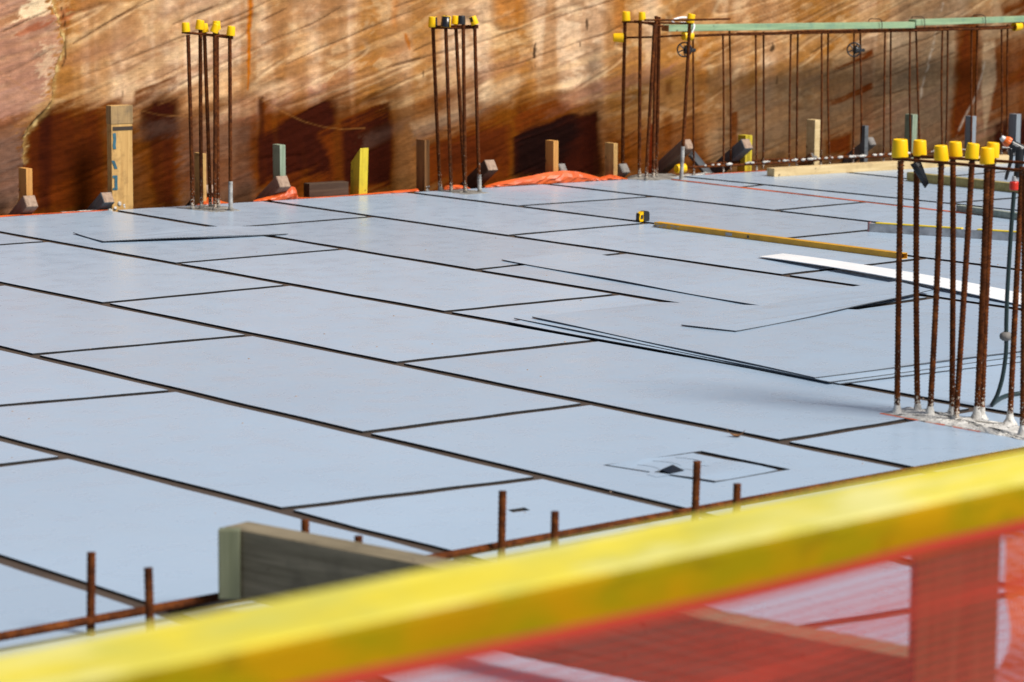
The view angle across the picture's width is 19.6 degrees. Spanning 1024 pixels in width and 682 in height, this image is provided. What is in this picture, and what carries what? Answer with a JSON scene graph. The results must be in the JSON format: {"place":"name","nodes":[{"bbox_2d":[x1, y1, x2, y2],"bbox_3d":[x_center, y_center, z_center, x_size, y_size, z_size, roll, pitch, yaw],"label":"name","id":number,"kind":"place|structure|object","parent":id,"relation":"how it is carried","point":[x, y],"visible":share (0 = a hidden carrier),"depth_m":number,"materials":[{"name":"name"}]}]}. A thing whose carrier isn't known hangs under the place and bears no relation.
{"place":"outdoors","nodes":[
{"label":"outdoors","id":0,"kind":"place"},
{"bbox_2d":[0,171,1023,627],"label":"deck floor","id":1,"kind":"structure","parent":0,"point":[124,599],"depth_m":11.92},
{"bbox_2d":[0,233,42,244],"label":"plastic sheet","id":2,"kind":"object","parent":1,"relation":"on","point":[5,239],"visible":1,"depth_m":17.82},
{"bbox_2d":[0,441,57,465],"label":"plastic sheet","id":3,"kind":"object","parent":1,"relation":"on","point":[18,454],"visible":1,"depth_m":11.19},
{"bbox_2d":[0,209,107,216],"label":"orange membrane","id":4,"kind":"object","parent":1,"relation":"on","point":[46,213],"visible":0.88,"depth_m":19.24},
{"bbox_2d":[8,195,37,214],"bbox_3d":[-3.211,-0.805,19.291,0.086,0.308,0.393,-7,11,-38],"label":"raking strut","id":5,"kind":"object","parent":4,"relation":"on","point":[26,205],"visible":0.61,"depth_m":19.15,"materials":[{"name":"brown wood"}]},
{"bbox_2d":[18,167,32,199],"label":"timber peg","id":6,"kind":"object","parent":4,"relation":"on","point":[25,181],"visible":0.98,"depth_m":19.20,"materials":[{"name":"orange wood"}]},
{"bbox_2d":[0,350,167,405],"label":"plastic sheet","id":7,"kind":"object","parent":1,"relation":"on","point":[26,380],"visible":1,"depth_m":12.78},
{"bbox_2d":[0,564,169,653],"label":"plastic sheet","id":8,"kind":"object","parent":1,"relation":"on","point":[28,600],"visible":0.28,"depth_m":8.84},
{"bbox_2d":[0,286,244,354],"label":"plastic sheet","id":9,"kind":"object","parent":1,"relation":"on","point":[33,323],"visible":1,"depth_m":14.40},
{"bbox_2d":[0,242,282,303],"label":"plastic sheet","id":10,"kind":"object","parent":1,"relation":"on","point":[80,273],"visible":1,"depth_m":16.25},
{"bbox_2d":[0,211,337,263],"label":"plastic sheet","id":11,"kind":"object","parent":1,"relation":"on","point":[60,228],"visible":0.98,"depth_m":17.88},
{"bbox_2d":[73,226,287,241],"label":"loose sheet","id":12,"kind":"object","parent":11,"relation":"on","point":[173,232],"visible":1,"depth_m":18.16,"materials":[{"name":"grey plastic"}]},
{"bbox_2d":[197,197,226,204],"bbox_3d":[-2.031,-0.918,20.005,0.328,0.114,0.200,-5,11,-34],"label":"orange membrane","id":13,"kind":"object","parent":1,"relation":"on","point":[207,203],"visible":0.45,"depth_m":19.95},
{"bbox_2d":[194,152,206,204],"bbox_3d":[-2.094,-0.943,19.975,0.033,0.646,0.107,-6,11,-38],"label":"timber peg","id":14,"kind":"object","parent":13,"relation":"attached to","point":[196,168],"visible":0.42,"depth_m":19.94,"materials":[{"name":"beige wood"}]},
{"bbox_2d":[0,459,453,611],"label":"plastic sheet","id":15,"kind":"object","parent":1,"relation":"on","point":[62,517],"visible":0.61,"depth_m":9.97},
{"bbox_2d":[117,201,366,226],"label":"plastic sheet","id":16,"kind":"object","parent":1,"relation":"on","point":[261,213],"visible":0.92,"depth_m":19.28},
{"bbox_2d":[176,30,239,211],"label":"rebar column","id":17,"kind":"structure","parent":16,"relation":"on","point":[215,206],"depth_m":19.50,"materials":[{"name":"metal"}]},
{"bbox_2d":[0,392,532,509],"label":"plastic sheet","id":18,"kind":"object","parent":1,"relation":"on","point":[277,462],"visible":1,"depth_m":11.31,"materials":[{"name":"plastic"}]},
{"bbox_2d":[40,336,580,432],"bbox_3d":[-0.936,0.167,12.981,1.115,0.008,2.464,-7,12,-40],"label":"plastic sheet","id":19,"kind":"object","parent":1,"relation":"on","point":[356,394],"visible":1,"depth_m":12.85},
{"bbox_2d":[252,186,418,201],"bbox_3d":[-1.231,-1.020,20.486,1.329,0.134,0.138,-5,11,-34],"label":"orange membrane","id":20,"kind":"object","parent":1,"relation":"on","point":[290,193],"visible":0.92,"depth_m":20.25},
{"bbox_2d":[273,144,285,178],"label":"timber peg","id":21,"kind":"object","parent":20,"relation":"on","point":[279,165],"visible":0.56,"depth_m":20.24,"materials":[{"name":"green wood"}]},
{"bbox_2d":[304,181,347,196],"bbox_3d":[-1.287,-1.010,20.564,0.315,0.180,0.080,-5,11,-34],"label":"timber block","id":22,"kind":"object","parent":20,"relation":"on","point":[324,189],"depth_m":20.52,"materials":[{"name":"brown wood"}]},
{"bbox_2d":[350,148,368,194],"bbox_3d":[-1.068,-1.032,20.665,0.092,0.630,0.114,-7,12,-40],"label":"timber peg","id":23,"kind":"object","parent":20,"relation":"on","point":[359,174],"visible":0.51,"depth_m":20.61,"materials":[{"name":"yellow paint"}]},
{"bbox_2d":[110,286,589,362],"bbox_3d":[-0.846,-0.095,14.678,1.142,0.008,2.423,-7,12,-40],"label":"plastic sheet","id":24,"kind":"object","parent":1,"relation":"on","point":[353,325],"visible":1,"depth_m":14.57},
{"bbox_2d":[181,250,611,311],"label":"plastic sheet","id":25,"kind":"object","parent":1,"relation":"on","point":[404,282],"visible":1,"depth_m":16.18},
{"bbox_2d":[182,601,636,681],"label":"plastic sheet","id":26,"kind":"object","parent":1,"relation":"on","point":[427,673],"visible":0.14,"depth_m":8.18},
{"bbox_2d":[218,521,907,681],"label":"timber plank","id":27,"kind":"object","parent":26,"relation":"on","point":[257,562],"visible":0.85,"depth_m":8.32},
{"bbox_2d":[908,540,1000,681],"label":"timber post","id":28,"kind":"object","parent":26,"relation":"on","point":[955,624],"visible":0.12,"depth_m":6.78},
{"bbox_2d":[262,217,618,269],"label":"plastic sheet","id":29,"kind":"object","parent":1,"relation":"on","point":[414,241],"visible":0.99,"depth_m":17.90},
{"bbox_2d":[272,193,641,235],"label":"plastic sheet","id":30,"kind":"object","parent":1,"relation":"on","point":[504,220],"visible":1,"depth_m":19.45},
{"bbox_2d":[0,447,1023,640],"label":"starter bars","id":31,"kind":"object","parent":1,"relation":"on","point":[148,610],"visible":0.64,"depth_m":9.44,"materials":[{"name":"metal"}]},
{"bbox_2d":[414,184,646,206],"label":"plastic sheet","id":32,"kind":"object","parent":1,"relation":"on","point":[525,195],"visible":0.98,"depth_m":20.63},
{"bbox_2d":[429,24,487,194],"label":"rebar column","id":33,"kind":"structure","parent":32,"relation":"on","point":[462,111],"depth_m":20.73,"materials":[{"name":"metal"}]},
{"bbox_2d":[482,171,626,187],"bbox_3d":[0.302,-1.167,21.511,1.272,0.137,0.143,-5,11,-34],"label":"orange membrane","id":34,"kind":"object","parent":1,"relation":"on","point":[559,177],"visible":0.97,"depth_m":21.45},
{"bbox_2d":[545,140,557,184],"bbox_3d":[0.289,-1.152,21.570,0.051,0.613,0.097,-6,11,-38],"label":"timber peg","id":35,"kind":"object","parent":34,"relation":"on","point":[551,155],"visible":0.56,"depth_m":21.52,"materials":[{"name":"orange wood"}]},
{"bbox_2d":[605,142,617,175],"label":"timber peg","id":36,"kind":"object","parent":34,"relation":"attached to","point":[611,158],"visible":0.49,"depth_m":21.82,"materials":[{"name":"beige wood"}]},
{"bbox_2d":[452,295,679,354],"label":"plastic sheet","id":37,"kind":"object","parent":1,"relation":"on","point":[506,314],"visible":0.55,"depth_m":15.17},
{"bbox_2d":[508,320,1020,384],"bbox_3d":[1.422,-0.032,14.336,1.870,0.008,2.418,-7,12,-40],"label":"loose sheet","id":38,"kind":"object","parent":37,"relation":"on","point":[603,338],"visible":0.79,"depth_m":13.65,"materials":[{"name":"grey plastic"}]},
{"bbox_2d":[514,302,1020,382],"bbox_3d":[1.410,-0.048,14.402,1.996,0.008,2.367,-7,12,-40],"label":"loose sheet","id":39,"kind":"object","parent":38,"relation":"on","point":[877,373],"visible":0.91,"depth_m":13.54,"materials":[{"name":"grey plastic"}]},
{"bbox_2d":[532,302,1020,377],"bbox_3d":[1.411,-0.056,14.401,1.982,0.008,2.227,-7,12,-40],"label":"loose sheet","id":40,"kind":"object","parent":39,"relation":"on","point":[844,342],"visible":0.85,"depth_m":14.18,"materials":[{"name":"grey plastic"}]},
{"bbox_2d":[681,281,931,331],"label":"loose sheet","id":41,"kind":"object","parent":40,"relation":"on","point":[817,303],"visible":0.96,"depth_m":15.11,"materials":[{"name":"grey plastic"}]},
{"bbox_2d":[371,405,900,513],"bbox_3d":[0.718,0.475,11.082,1.127,0.008,2.612,-7,12,-40],"label":"plastic sheet","id":42,"kind":"object","parent":1,"relation":"on","point":[587,445],"visible":0.71,"depth_m":11.38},
{"bbox_2d":[294,479,1007,625],"bbox_3d":[0.403,0.682,9.723,1.028,0.008,2.353,-7,12,-40],"label":"plastic sheet","id":43,"kind":"object","parent":1,"relation":"on","point":[454,519],"visible":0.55,"depth_m":10.14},
{"bbox_2d":[621,16,730,180],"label":"rebar column","id":44,"kind":"structure","parent":1,"relation":"on","point":[656,37],"depth_m":21.79,"materials":[{"name":"metal"}]},
{"bbox_2d":[404,341,968,440],"bbox_3d":[0.711,0.195,12.893,1.138,0.008,2.359,-7,12,-40],"label":"plastic sheet","id":45,"kind":"object","parent":1,"relation":"on","point":[762,404],"visible":0.97,"depth_m":12.79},
{"bbox_2d":[608,453,777,482],"bbox_3d":[0.669,0.475,11.057,0.443,0.012,0.476,-7,12,-40],"label":"cut patch","id":46,"kind":"object","parent":1,"relation":"on","point":[713,469],"visible":0.91,"depth_m":11.06,"materials":[{"name":"grey plastic"}]},
{"bbox_2d":[661,465,683,473],"bbox_3d":[0.592,0.467,11.021,0.080,0.020,0.149,-2,9,-18],"label":"torn flap","id":47,"kind":"object","parent":46,"relation":"on","point":[670,469],"visible":1,"depth_m":10.99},
{"bbox_2d":[523,197,867,237],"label":"plastic sheet","id":48,"kind":"object","parent":1,"relation":"on","point":[767,222],"visible":0.84,"depth_m":19.42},
{"bbox_2d":[636,211,649,221],"bbox_3d":[0.839,-0.804,19.118,0.086,0.066,0.043,-6,11,-36],"label":"tape measure","id":49,"kind":"object","parent":48,"relation":"on","point":[641,216],"visible":1,"depth_m":19.10,"materials":[{"name":"yellow plastic"}]},
{"bbox_2d":[688,151,712,172],"bbox_3d":[1.456,-1.284,22.341,0.380,0.050,0.045,47,-19,-30],"label":"timber offcut","id":50,"kind":"object","parent":1,"relation":"on","point":[699,161],"visible":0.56,"depth_m":22.27,"materials":[{"name":"grey wood"}]},
{"bbox_2d":[482,254,926,308],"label":"plastic sheet","id":51,"kind":"object","parent":1,"relation":"on","point":[587,282],"visible":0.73,"depth_m":16.22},
{"bbox_2d":[502,252,834,304],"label":"loose sheet","id":52,"kind":"object","parent":51,"relation":"on","point":[743,289],"visible":0.94,"depth_m":16.30,"materials":[{"name":"grey plastic"}]},
{"bbox_2d":[551,179,859,210],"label":"plastic sheet","id":53,"kind":"object","parent":1,"relation":"on","point":[724,195],"visible":1,"depth_m":20.83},
{"bbox_2d":[673,177,757,187],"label":"plastic sheet","id":54,"kind":"object","parent":1,"relation":"on","point":[711,182],"visible":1,"depth_m":21.64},
{"bbox_2d":[514,224,919,274],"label":"plastic sheet","id":55,"kind":"object","parent":1,"relation":"on","point":[650,240],"visible":0.92,"depth_m":17.73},
{"bbox_2d":[653,221,906,258],"bbox_3d":[1.599,-0.617,18.057,0.057,0.034,2.054,-7,12,-41],"label":"spirit level","id":56,"kind":"object","parent":55,"relation":"on","point":[787,241],"visible":0.84,"depth_m":18.00,"materials":[{"name":"yellow metal"}]},
{"bbox_2d":[671,179,976,214],"bbox_3d":[2.708,-0.907,20.089,0.034,0.006,4.680,-7,12,-41],"label":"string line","id":57,"kind":"object","parent":1,"relation":"on","point":[810,195],"visible":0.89,"depth_m":20.85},
{"bbox_2d":[683,171,1017,203],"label":"plastic sheet","id":58,"kind":"object","parent":1,"relation":"on","point":[866,185],"visible":0.74,"depth_m":21.55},
{"bbox_2d":[767,155,1008,176],"bbox_3d":[2.915,-1.345,22.744,2.349,0.062,0.090,-5,10,-32],"label":"timber length","id":59,"kind":"object","parent":58,"relation":"on","point":[829,168],"visible":0.69,"depth_m":22.45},
{"bbox_2d":[907,172,1017,192],"bbox_3d":[3.311,-1.139,21.421,0.060,0.066,1.199,-7,11,-39],"label":"timber length","id":60,"kind":"object","parent":58,"relation":"on","point":[1002,186],"visible":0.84,"depth_m":21.44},
{"bbox_2d":[687,24,1023,174],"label":"rebar mat","id":61,"kind":"object","parent":1,"relation":"on","point":[796,160],"visible":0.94,"depth_m":22.93,"materials":[{"name":"metal"}]},
{"bbox_2d":[677,42,695,56],"bbox_3d":[1.288,-2.154,21.942,0.139,0.115,0.067,-4,10,-27],"label":"spacer wheel","id":62,"kind":"object","parent":61,"relation":"attached to","point":[684,50],"visible":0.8,"depth_m":21.93,"materials":[{"name":"black plastic"}]},
{"bbox_2d":[737,134,751,171],"bbox_3d":[1.764,-1.276,22.559,0.071,0.580,0.091,-6,11,-38],"label":"timber peg","id":63,"kind":"object","parent":61,"relation":"attached to","point":[747,157],"visible":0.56,"depth_m":22.51,"materials":[{"name":"yellow paint"}]},
{"bbox_2d":[661,22,914,31],"bbox_3d":[2.119,-2.383,22.493,2.405,0.048,0.090,-5,10,-34],"label":"green timber","id":64,"kind":"object","parent":61,"relation":"on","point":[776,26],"visible":1,"depth_m":22.42,"materials":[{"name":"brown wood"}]},
{"bbox_2d":[847,42,864,56],"bbox_3d":[2.646,-2.244,22.860,0.139,0.115,0.067,-4,10,-27],"label":"spacer wheel","id":65,"kind":"object","parent":61,"relation":"attached to","point":[856,49],"visible":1,"depth_m":22.84,"materials":[{"name":"black plastic"}]},
{"bbox_2d":[860,125,868,161],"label":"timber peg","id":66,"kind":"object","parent":61,"relation":"attached to","point":[864,145],"visible":0.45,"depth_m":23.15,"materials":[{"name":"grey wood"}]},
{"bbox_2d":[904,114,917,158],"bbox_3d":[3.146,-1.455,23.478,0.057,0.676,0.089,-6,11,-38],"label":"timber peg","id":67,"kind":"object","parent":61,"relation":"attached to","point":[914,117],"visible":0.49,"depth_m":23.42,"materials":[{"name":"green wood"}]},
{"bbox_2d":[909,16,1023,25],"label":"green timber","id":68,"kind":"object","parent":61,"relation":"on","point":[970,20],"visible":1,"depth_m":23.43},
{"bbox_2d":[964,116,975,156],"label":"timber peg","id":69,"kind":"object","parent":61,"relation":"attached to","point":[967,129],"visible":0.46,"depth_m":23.79,"materials":[{"name":"grey wood"}]},
{"bbox_2d":[1008,113,1020,155],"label":"timber peg","id":70,"kind":"object","parent":61,"relation":"attached to","point":[1014,131],"visible":0.46,"depth_m":24.05,"materials":[{"name":"grey wood"}]},
{"bbox_2d":[745,185,1016,217],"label":"plastic sheet","id":71,"kind":"object","parent":1,"relation":"on","point":[891,201],"visible":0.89,"depth_m":20.68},
{"bbox_2d":[780,203,1016,230],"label":"plastic sheet","id":72,"kind":"object","parent":1,"relation":"on","point":[871,212],"visible":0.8,"depth_m":19.59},
{"bbox_2d":[790,259,1020,309],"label":"plastic sheet","id":73,"kind":"object","parent":1,"relation":"on","point":[926,267],"visible":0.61,"depth_m":16.50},
{"bbox_2d":[759,253,1020,304],"bbox_3d":[2.205,-0.348,16.335,0.294,0.023,2.513,-5,10,-32],"label":"board strip","id":74,"kind":"object","parent":73,"relation":"on","point":[994,292],"visible":0.82,"depth_m":16.46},
{"bbox_2d":[789,411,1023,467],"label":"plastic sheet","id":75,"kind":"object","parent":1,"relation":"on","point":[912,444],"visible":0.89,"depth_m":11.59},
{"bbox_2d":[885,154,1023,439],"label":"rebar column","id":76,"kind":"structure","parent":75,"relation":"on","point":[978,420],"depth_m":12.04,"materials":[{"name":"metal"}]},
{"bbox_2d":[892,139,907,157],"bbox_3d":[1.579,-0.784,12.082,0.068,0.074,0.068,5,10,32],"label":"bar end protector","id":77,"kind":"object","parent":76,"relation":"attached to","point":[899,148],"visible":1,"depth_m":12.05,"materials":[{"name":"yellow plastic"}]},
{"bbox_2d":[910,162,928,187],"bbox_3d":[1.663,-0.678,12.113,0.079,0.112,0.016,0,9,0],"label":"tape end","id":78,"kind":"object","parent":76,"relation":"hanging from","point":[918,168],"visible":0.98,"depth_m":12.11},
{"bbox_2d":[912,140,926,155],"bbox_3d":[1.666,-0.789,12.134,0.059,0.064,0.059,0,9,4],"label":"bar end protector","id":79,"kind":"object","parent":76,"relation":"attached to","point":[919,147],"visible":1,"depth_m":12.11,"materials":[{"name":"yellow plastic"}]},
{"bbox_2d":[934,145,948,160],"bbox_3d":[1.735,-0.759,12.005,0.060,0.066,0.060,-6,9,-9],"label":"bar end protector","id":80,"kind":"object","parent":76,"relation":"on","point":[940,152],"visible":1,"depth_m":11.98,"materials":[{"name":"yellow plastic"}]},
{"bbox_2d":[948,141,961,156],"bbox_3d":[1.801,-0.779,12.064,0.057,0.062,0.057,-4,9,-14],"label":"bar end protector","id":81,"kind":"object","parent":76,"relation":"on","point":[955,148],"visible":1,"depth_m":12.04,"materials":[{"name":"yellow plastic"}]},
{"bbox_2d":[965,143,979,158],"bbox_3d":[1.842,-0.760,11.876,0.057,0.061,0.057,4,9,-9],"label":"bar end protector","id":82,"kind":"object","parent":76,"relation":"on","point":[972,151],"visible":1,"depth_m":11.86,"materials":[{"name":"yellow plastic"}]},
{"bbox_2d":[979,147,994,164],"bbox_3d":[1.909,-0.745,11.930,0.061,0.066,0.061,7,12,44],"label":"bar end protector","id":83,"kind":"object","parent":76,"relation":"attached to","point":[987,157],"visible":1,"depth_m":11.91,"materials":[{"name":"yellow plastic"}]},
{"bbox_2d":[986,142,999,157],"bbox_3d":[1.937,-0.769,11.965,0.057,0.062,0.057,6,9,18],"label":"bar end protector","id":84,"kind":"object","parent":76,"relation":"on","point":[995,145],"visible":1,"depth_m":11.94,"materials":[{"name":"yellow plastic"}]},
{"bbox_2d":[795,231,1021,270],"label":"plastic sheet","id":85,"kind":"object","parent":1,"relation":"on","point":[888,241],"visible":0.52,"depth_m":17.99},
{"bbox_2d":[867,222,1015,240],"bbox_3d":[2.735,-0.675,18.405,1.116,0.061,0.037,5,10,27],"label":"aluminium level","id":86,"kind":"object","parent":85,"relation":"on","point":[884,227],"visible":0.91,"depth_m":18.45,"materials":[{"name":"metal"}]},
{"bbox_2d":[822,597,1023,681],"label":"plastic sheet","id":87,"kind":"object","parent":1,"relation":"on","point":[903,638],"visible":0.12,"depth_m":8.68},
{"bbox_2d":[850,166,1012,178],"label":"plastic sheet","id":88,"kind":"object","parent":1,"relation":"on","point":[961,170],"visible":0.36,"depth_m":22.56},
{"bbox_2d":[846,362,1020,415],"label":"plastic sheet","id":89,"kind":"object","parent":1,"relation":"on","point":[967,394],"visible":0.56,"depth_m":12.92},
{"bbox_2d":[990,192,1019,406],"bbox_3d":[2.136,-0.196,12.512,0.122,0.903,0.449,6,11,34],"label":"cable","id":90,"kind":"object","parent":89,"relation":"on","point":[1005,336],"visible":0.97,"depth_m":12.34,"materials":[{"name":"grey rubber"}]},
{"bbox_2d":[1000,135,1023,190],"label":"spray gun","id":91,"kind":"object","parent":90,"relation":"attached to","point":[1017,148],"visible":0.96,"depth_m":12.23,"materials":[{"name":"grey metal"}]},
{"bbox_2d":[857,299,1020,332],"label":"plastic sheet","id":92,"kind":"object","parent":1,"relation":"on","point":[996,316],"visible":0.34,"depth_m":15.23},
{"bbox_2d":[905,534,1023,585],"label":"plastic sheet","id":93,"kind":"object","parent":1,"relation":"on","point":[1004,559],"depth_m":9.62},
{"bbox_2d":[956,205,1016,219],"bbox_3d":[3.200,-0.838,19.537,0.050,0.045,0.754,-6,11,-34],"label":"timber length","id":94,"kind":"object","parent":1,"relation":"on","point":[996,212],"visible":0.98,"depth_m":19.60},
{"bbox_2d":[956,198,1017,210],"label":"plastic sheet","id":95,"kind":"object","parent":1,"relation":"on","point":[1004,204],"visible":0.58,"depth_m":20.31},
{"bbox_2d":[957,172,1018,181],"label":"plastic sheet","id":96,"kind":"object","parent":1,"relation":"on","point":[1000,176],"visible":0.19,"depth_m":22.24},
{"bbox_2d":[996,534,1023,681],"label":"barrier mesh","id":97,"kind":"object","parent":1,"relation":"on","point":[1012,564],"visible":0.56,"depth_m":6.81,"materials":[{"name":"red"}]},
{"bbox_2d":[806,119,819,164],"bbox_3d":[2.320,-1.375,22.929,0.054,0.672,0.098,-6,11,-38],"label":"timber peg","id":98,"kind":"object","parent":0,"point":[813,137],"visible":0.56,"depth_m":22.88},
{"label":"ground","id":99,"kind":"structure","parent":0,"visible":0},
{"bbox_2d":[106,104,132,211],"bbox_3d":[-2.585,-1.062,19.590,0.162,0.991,0.073,-6,11,-36],"label":"timber peg","id":100,"kind":"object","parent":99,"relation":"on","point":[119,120],"visible":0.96,"depth_m":19.54,"materials":[{"name":"beige wood"}]},
{"bbox_2d":[0,0,1023,214],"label":"rock wall","id":101,"kind":"structure","parent":99,"relation":"on","point":[324,90],"depth_m":21.23,"materials":[{"name":"stone"}]},
{"bbox_2d":[86,192,114,209],"bbox_3d":[-2.756,-0.843,19.597,0.081,0.304,0.390,-7,11,-38],"label":"raking strut","id":102,"kind":"object","parent":101,"relation":"attached to","point":[103,200],"visible":0.55,"depth_m":19.46,"materials":[{"name":"grey wood"}]},
{"bbox_2d":[254,176,290,201],"bbox_3d":[-1.662,-0.987,20.325,0.091,0.313,0.396,-7,11,-38],"label":"raking strut","id":103,"kind":"object","parent":101,"relation":"attached to","point":[276,185],"visible":0.57,"depth_m":20.19,"materials":[{"name":"brown wood"}]},
{"bbox_2d":[416,139,429,191],"bbox_3d":[-0.626,-1.090,20.952,0.044,0.664,0.114,-6,11,-38],"label":"timber peg","id":104,"kind":"object","parent":101,"relation":"attached to","point":[422,165],"visible":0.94,"depth_m":20.91,"materials":[{"name":"brown wood"}]},
{"bbox_2d":[459,160,497,188],"bbox_3d":[-0.257,-1.155,21.287,0.091,0.313,0.396,-7,11,-38],"label":"raking strut","id":105,"kind":"object","parent":101,"relation":"attached to","point":[489,169],"visible":0.58,"depth_m":21.18,"materials":[{"name":"brown wood"}]},
{"bbox_2d":[617,164,629,177],"bbox_3d":[0.722,-1.179,22.040,0.076,0.300,0.387,-7,11,-38],"label":"raking strut","id":106,"kind":"object","parent":101,"relation":"attached to","point":[623,171],"visible":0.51,"depth_m":21.89,"materials":[{"name":"grey wood"}]},
{"bbox_2d":[658,139,692,173],"bbox_3d":[1.208,-1.374,22.342,0.086,0.308,0.393,-7,11,-38],"label":"raking strut","id":107,"kind":"object","parent":101,"relation":"attached to","point":[668,161],"visible":0.72,"depth_m":22.29,"materials":[{"name":"brown wood"}]},
{"bbox_2d":[710,139,752,172],"bbox_3d":[1.664,-1.390,22.544,0.086,0.308,0.393,-7,11,-38],"label":"raking strut","id":108,"kind":"object","parent":101,"relation":"attached to","point":[741,148],"visible":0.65,"depth_m":22.45,"materials":[{"name":"grey wood"}]},
{"bbox_2d":[843,137,875,162],"bbox_3d":[2.708,-1.470,23.405,0.071,0.296,0.384,-7,11,-38],"label":"raking strut","id":109,"kind":"object","parent":101,"relation":"attached to","point":[871,143],"visible":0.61,"depth_m":23.33,"materials":[{"name":"grey wood"}]},
{"bbox_2d":[0,450,1023,681],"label":"guard rail","id":110,"kind":"object","parent":99,"relation":"on","point":[330,631],"visible":0.83,"depth_m":3.73,"materials":[{"name":"yellow wood"}]},
{"bbox_2d":[302,519,1023,681],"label":"safety netting","id":111,"kind":"object","parent":110,"relation":"hanging from","point":[393,670],"visible":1,"depth_m":3.93,"materials":[{"name":"red"}]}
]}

